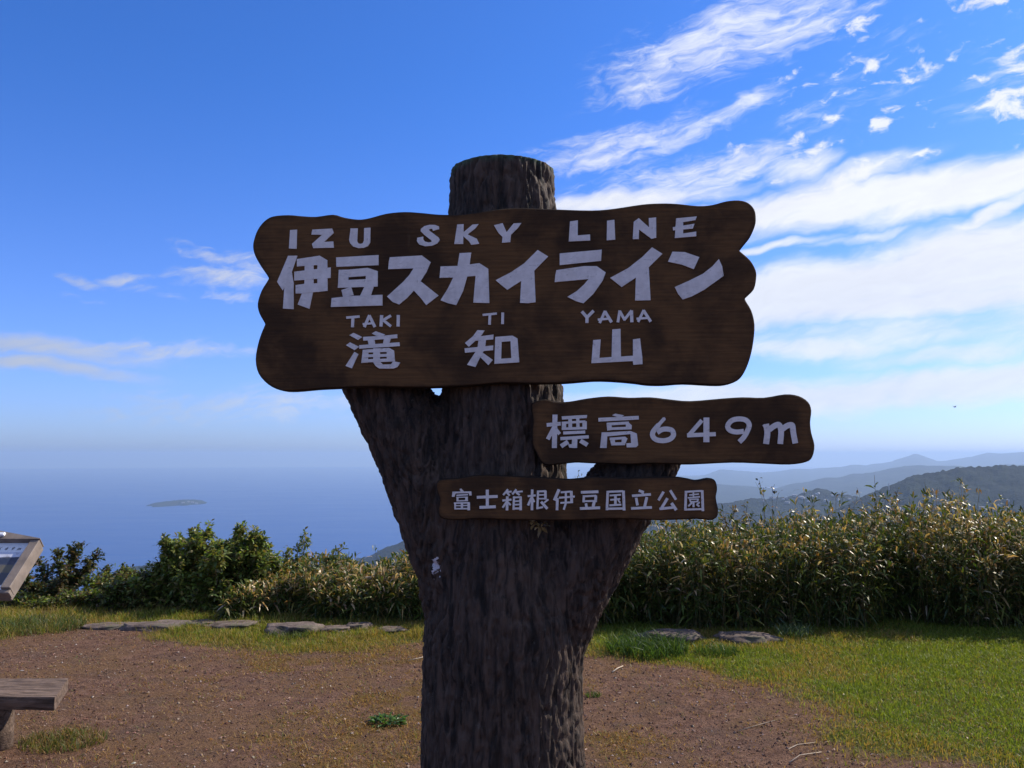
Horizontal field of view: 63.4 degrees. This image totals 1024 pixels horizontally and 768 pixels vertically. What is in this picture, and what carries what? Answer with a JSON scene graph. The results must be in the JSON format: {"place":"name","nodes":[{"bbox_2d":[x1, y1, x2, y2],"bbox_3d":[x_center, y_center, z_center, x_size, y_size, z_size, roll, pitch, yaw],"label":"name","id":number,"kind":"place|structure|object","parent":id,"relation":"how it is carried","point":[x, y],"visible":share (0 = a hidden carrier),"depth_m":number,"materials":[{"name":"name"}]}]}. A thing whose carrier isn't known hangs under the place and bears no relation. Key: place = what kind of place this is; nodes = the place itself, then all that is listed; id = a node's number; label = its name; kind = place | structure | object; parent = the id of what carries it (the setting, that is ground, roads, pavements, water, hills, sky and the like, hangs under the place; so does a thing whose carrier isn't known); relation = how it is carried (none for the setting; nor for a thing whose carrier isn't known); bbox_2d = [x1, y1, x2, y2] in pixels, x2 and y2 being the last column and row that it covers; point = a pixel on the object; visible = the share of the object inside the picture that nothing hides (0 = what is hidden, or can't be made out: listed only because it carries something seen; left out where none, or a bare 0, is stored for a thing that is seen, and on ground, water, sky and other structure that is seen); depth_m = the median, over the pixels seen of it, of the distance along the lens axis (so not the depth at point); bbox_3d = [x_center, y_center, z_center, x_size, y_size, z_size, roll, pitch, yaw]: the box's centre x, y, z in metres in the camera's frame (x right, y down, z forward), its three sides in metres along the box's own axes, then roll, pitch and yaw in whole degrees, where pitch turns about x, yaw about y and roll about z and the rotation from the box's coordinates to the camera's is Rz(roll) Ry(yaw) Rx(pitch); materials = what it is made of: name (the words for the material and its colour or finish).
{"place":"outdoors","nodes":[
{"label":"outdoors","id":0,"kind":"place"},
{"bbox_2d":[113,561,159,576],"bbox_3d":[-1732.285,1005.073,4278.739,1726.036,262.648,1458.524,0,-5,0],"label":"headland","id":1,"kind":"structure","parent":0,"point":[143,566],"depth_m":4249.12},
{"bbox_2d":[147,499,206,506],"bbox_3d":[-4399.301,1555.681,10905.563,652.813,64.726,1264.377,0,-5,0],"label":"island","id":2,"kind":"structure","parent":0,"point":[169,503],"depth_m":10642.12,"materials":[{"name":"grey"}]},
{"bbox_2d":[356,541,405,567],"bbox_3d":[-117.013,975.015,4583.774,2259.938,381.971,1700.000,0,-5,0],"label":"coast hill","id":3,"kind":"structure","parent":0,"point":[387,551],"depth_m":4460.52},
{"bbox_2d":[0,467,829,590],"bbox_3d":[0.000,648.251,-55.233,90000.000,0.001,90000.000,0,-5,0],"label":"sea","id":4,"kind":"structure","parent":0,"point":[113,516],"depth_m":10414.69,"materials":[{"name":"liquid"}]},
{"bbox_2d":[0,605,1023,767],"bbox_3d":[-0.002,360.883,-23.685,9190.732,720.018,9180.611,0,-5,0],"label":"ground","id":5,"kind":"structure","parent":0,"point":[768,741],"depth_m":5.20,"materials":[{"name":"soil"}]},
{"bbox_2d":[0,531,43,600],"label":"information panel","id":6,"kind":"object","parent":5,"relation":"on","point":[20,554],"visible":1,"depth_m":4.09,"materials":[{"name":"grey wood"}]},
{"bbox_2d":[0,678,67,751],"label":"bench","id":7,"kind":"object","parent":5,"relation":"on","point":[46,694],"visible":0.98,"depth_m":4.42,"materials":[{"name":"wood"}]},
{"bbox_2d":[0,586,71,610],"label":"leafy shrub","id":8,"kind":"object","parent":5,"relation":"on","point":[48,600],"visible":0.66,"depth_m":8.72,"materials":[{"name":"green plant"}]},
{"bbox_2d":[0,610,91,635],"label":"grass tuft","id":9,"kind":"object","parent":5,"relation":"on","point":[34,622],"visible":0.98,"depth_m":7.62,"materials":[{"name":"green plant"}]},
{"bbox_2d":[18,540,105,596],"bbox_3d":[-5.292,2.113,9.241,1.207,0.731,0.861,0,-5,0],"label":"leafy shrub","id":10,"kind":"object","parent":5,"relation":"on","point":[42,584],"visible":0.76,"depth_m":9.31,"materials":[{"name":"green plant"}]},
{"bbox_2d":[15,721,112,753],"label":"grass tuft","id":11,"kind":"object","parent":5,"relation":"on","point":[53,741],"visible":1,"depth_m":4.60,"materials":[{"name":"green plant"}]},
{"bbox_2d":[60,562,137,605],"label":"leafy shrub","id":12,"kind":"object","parent":5,"relation":"on","point":[106,574],"visible":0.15,"depth_m":9.02,"materials":[{"name":"green plant"}]},
{"bbox_2d":[82,622,129,629],"bbox_3d":[-3.740,2.281,7.742,0.547,0.080,0.313,0,-5,0],"label":"rock","id":13,"kind":"object","parent":5,"relation":"on","point":[107,626],"visible":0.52,"depth_m":7.65,"materials":[{"name":"stone"}]},
{"bbox_2d":[65,567,160,611],"bbox_3d":[-4.075,2.177,8.738,1.000,0.517,0.838,-2,-5,24],"label":"leafy shrub","id":14,"kind":"object","parent":5,"relation":"on","point":[114,593],"visible":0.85,"depth_m":8.57,"materials":[{"name":"green plant"}]},
{"bbox_2d":[118,619,193,631],"bbox_3d":[-3.281,2.269,7.678,0.638,0.119,0.378,-1,-5,15],"label":"rock","id":15,"kind":"object","parent":5,"relation":"on","point":[145,625],"visible":0.7,"depth_m":7.60,"materials":[{"name":"stone"}]},
{"bbox_2d":[126,519,223,609],"bbox_3d":[-3.595,1.960,8.867,0.992,1.021,0.930,1,-5,-13],"label":"leafy shrub","id":16,"kind":"object","parent":5,"relation":"on","point":[180,552],"visible":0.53,"depth_m":8.66,"materials":[{"name":"green plant"}]},
{"bbox_2d":[191,619,214,624],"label":"rock","id":17,"kind":"object","parent":5,"relation":"on","point":[200,621],"visible":0.39,"depth_m":7.83,"materials":[{"name":"stone"}]},
{"bbox_2d":[145,538,275,612],"bbox_3d":[-3.151,2.030,8.728,1.455,0.832,1.021,0,-5,0],"label":"leafy shrub","id":18,"kind":"object","parent":5,"relation":"on","point":[204,580],"visible":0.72,"depth_m":8.46,"materials":[{"name":"green plant"}]},
{"bbox_2d":[204,620,258,629],"bbox_3d":[-2.618,2.284,7.769,0.564,0.104,0.331,0,-5,0],"label":"rock","id":19,"kind":"object","parent":5,"relation":"on","point":[225,624],"visible":0.56,"depth_m":7.71,"materials":[{"name":"stone"}]},
{"bbox_2d":[225,520,291,588],"bbox_3d":[-2.827,1.969,8.937,0.838,1.008,0.988,4,-6,-37],"label":"leafy shrub","id":20,"kind":"object","parent":5,"relation":"on","point":[252,554],"visible":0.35,"depth_m":8.72,"materials":[{"name":"green plant"}]},
{"bbox_2d":[265,627,312,639],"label":"grass tuft","id":21,"kind":"object","parent":5,"relation":"on","point":[275,633],"visible":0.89,"depth_m":7.31,"materials":[{"name":"green plant"}]},
{"bbox_2d":[265,621,324,635],"bbox_3d":[-1.972,2.279,7.551,0.554,0.186,0.345,1,-5,-11],"label":"rock","id":22,"kind":"object","parent":5,"relation":"on","point":[295,626],"visible":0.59,"depth_m":7.49,"materials":[{"name":"stone"}]},
{"bbox_2d":[282,526,347,573],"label":"leafy shrub","id":23,"kind":"object","parent":5,"relation":"on","point":[297,549],"visible":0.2,"depth_m":9.21,"materials":[{"name":"green plant"}]},
{"bbox_2d":[207,545,424,622],"bbox_3d":[-1.092,2.001,8.741,3.712,1.072,1.945,0,-5,0],"label":"bamboo thicket","id":24,"kind":"object","parent":5,"relation":"on","point":[346,587],"visible":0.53,"depth_m":8.13,"materials":[{"name":"green plant"}]},
{"bbox_2d":[318,625,350,632],"bbox_3d":[-1.626,2.258,7.577,0.323,0.080,0.221,0,-5,0],"label":"rock","id":25,"kind":"object","parent":5,"relation":"on","point":[332,628],"visible":0.62,"depth_m":7.53,"materials":[{"name":"stone"}]},
{"bbox_2d":[346,622,372,629],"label":"rock","id":26,"kind":"object","parent":5,"relation":"on","point":[360,625],"visible":0.52,"depth_m":7.64,"materials":[{"name":"stone"}]},
{"bbox_2d":[367,712,408,727],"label":"weed","id":27,"kind":"object","parent":5,"relation":"on","point":[380,717],"visible":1,"depth_m":4.94,"materials":[{"name":"green plant"}]},
{"bbox_2d":[377,626,408,632],"bbox_3d":[-1.084,2.257,7.566,0.268,0.062,0.269,5,-7,-44],"label":"rock","id":28,"kind":"object","parent":5,"relation":"on","point":[392,628],"visible":0.66,"depth_m":7.53,"materials":[{"name":"stone"}]},
{"bbox_2d":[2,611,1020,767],"bbox_3d":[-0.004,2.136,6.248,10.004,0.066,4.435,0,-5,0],"label":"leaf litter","id":29,"kind":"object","parent":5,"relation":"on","point":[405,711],"visible":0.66,"depth_m":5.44,"materials":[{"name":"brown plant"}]},
{"bbox_2d":[253,154,813,767],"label":"tree signpost","id":30,"kind":"object","parent":5,"relation":"on","point":[503,302],"visible":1,"depth_m":2.77,"materials":[{"name":"brown wood"}]},
{"bbox_2d":[530,521,548,536],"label":"dry leaf","id":31,"kind":"object","parent":30,"relation":"attached to","point":[538,527],"visible":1,"depth_m":2.70,"materials":[{"name":"brown plant"}]},
{"bbox_2d":[585,689,600,697],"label":"grass tuft","id":32,"kind":"object","parent":5,"relation":"on","point":[594,694],"visible":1,"depth_m":5.51,"materials":[{"name":"green plant"}]},
{"bbox_2d":[597,627,694,660],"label":"grass tuft","id":33,"kind":"object","parent":5,"relation":"on","point":[651,647],"visible":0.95,"depth_m":6.68,"materials":[{"name":"green plant"}]},
{"bbox_2d":[634,628,705,643],"bbox_3d":[1.379,2.239,7.211,0.668,0.170,0.390,0,-5,6],"label":"rock","id":34,"kind":"object","parent":5,"relation":"on","point":[692,634],"visible":0.43,"depth_m":7.16,"materials":[{"name":"stone"}]},
{"bbox_2d":[659,501,754,540],"bbox_3d":[2.120,1.860,9.172,1.092,1.136,0.610,0,-5,0],"label":"leafy shrub","id":35,"kind":"object","parent":5,"relation":"on","point":[691,521],"visible":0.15,"depth_m":9.06,"materials":[{"name":"green plant"}]},
{"bbox_2d":[692,640,739,657],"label":"grass tuft","id":36,"kind":"object","parent":5,"relation":"on","point":[709,650],"visible":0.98,"depth_m":6.66,"materials":[{"name":"green plant"}]},
{"bbox_2d":[712,631,783,644],"bbox_3d":[2.045,2.242,7.178,0.603,0.156,0.370,-1,-5,14],"label":"rock","id":37,"kind":"object","parent":5,"relation":"on","point":[747,636],"visible":0.59,"depth_m":7.12,"materials":[{"name":"stone"}]},
{"bbox_2d":[756,477,783,525],"bbox_3d":[2.951,1.748,9.416,0.184,1.375,0.564,-3,-6,34],"label":"sapling","id":38,"kind":"object","parent":5,"relation":"on","point":[775,491],"visible":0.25,"depth_m":9.39,"materials":[{"name":"green plant"}]},
{"bbox_2d":[772,619,816,637],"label":"grass tuft","id":39,"kind":"object","parent":5,"relation":"on","point":[800,631],"visible":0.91,"depth_m":7.33,"materials":[{"name":"green plant"}]},
{"bbox_2d":[789,752,819,762],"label":"twig","id":40,"kind":"object","parent":5,"relation":"on","point":[803,754],"visible":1,"depth_m":4.40,"materials":[{"name":"beige wood"}]},
{"bbox_2d":[597,476,1023,630],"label":"bamboo thicket","id":41,"kind":"object","parent":5,"relation":"on","point":[827,569],"visible":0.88,"depth_m":7.80,"materials":[{"name":"green plant"}]},
{"bbox_2d":[868,488,903,545],"bbox_3d":[4.037,1.750,8.824,0.239,1.279,0.890,-4,-6,38],"label":"sapling","id":42,"kind":"object","parent":5,"relation":"on","point":[873,498],"visible":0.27,"depth_m":8.93,"materials":[{"name":"green plant"}]},
{"bbox_2d":[923,488,965,525],"bbox_3d":[4.677,1.749,8.806,0.317,1.279,0.517,2,-5,-21],"label":"sapling","id":43,"kind":"object","parent":5,"relation":"on","point":[946,496],"visible":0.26,"depth_m":8.90,"materials":[{"name":"green plant"}]},
{"bbox_2d":[971,528,1014,608],"bbox_3d":[4.689,1.878,8.145,0.580,0.937,0.485,4,-6,-39],"label":"leafy shrub","id":44,"kind":"object","parent":5,"relation":"on","point":[996,563],"visible":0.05,"depth_m":8.07,"materials":[{"name":"green plant"}]},
{"bbox_2d":[0,590,1023,767],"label":"lawn grass","id":45,"kind":"structure","parent":0,"point":[1015,672],"depth_m":6.50,"materials":[{"name":"green plant"}]},
{"bbox_2d":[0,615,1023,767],"bbox_3d":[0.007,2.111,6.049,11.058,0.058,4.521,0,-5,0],"label":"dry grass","id":46,"kind":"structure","parent":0,"point":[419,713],"depth_m":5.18,"materials":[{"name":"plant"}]},
{"bbox_2d":[0,0,1023,468],"label":"sky","id":47,"kind":"structure","parent":0,"point":[875,147],"materials":[{"name":"blue"}]},
{"bbox_2d":[643,488,860,533],"bbox_3d":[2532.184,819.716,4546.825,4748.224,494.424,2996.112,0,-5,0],"label":"town hill","id":48,"kind":"structure","parent":0,"point":[757,507],"depth_m":4392.50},
{"bbox_2d":[646,513,1023,543],"bbox_3d":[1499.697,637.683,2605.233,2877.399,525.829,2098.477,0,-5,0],"label":"slope","id":49,"kind":"structure","parent":0,"point":[835,525],"depth_m":2552.84,"materials":[{"name":"green plant"}]},
{"bbox_2d":[676,452,1023,486],"bbox_3d":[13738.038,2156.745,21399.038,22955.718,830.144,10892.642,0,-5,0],"label":"mountains","id":50,"kind":"structure","parent":0,"point":[767,479],"depth_m":20307.59,"materials":[{"name":"blue"}]},
{"bbox_2d":[716,464,1023,503],"bbox_3d":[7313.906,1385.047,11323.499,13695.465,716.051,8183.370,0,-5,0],"label":"mountains","id":51,"kind":"structure","parent":0,"point":[850,484],"depth_m":10610.34,"materials":[{"name":"blue"}]},
{"bbox_2d":[801,465,1023,522],"bbox_3d":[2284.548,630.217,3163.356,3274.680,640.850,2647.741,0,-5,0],"label":"dark ridge","id":52,"kind":"structure","parent":0,"point":[993,482],"depth_m":3130.22,"materials":[{"name":"green plant"}]}
]}

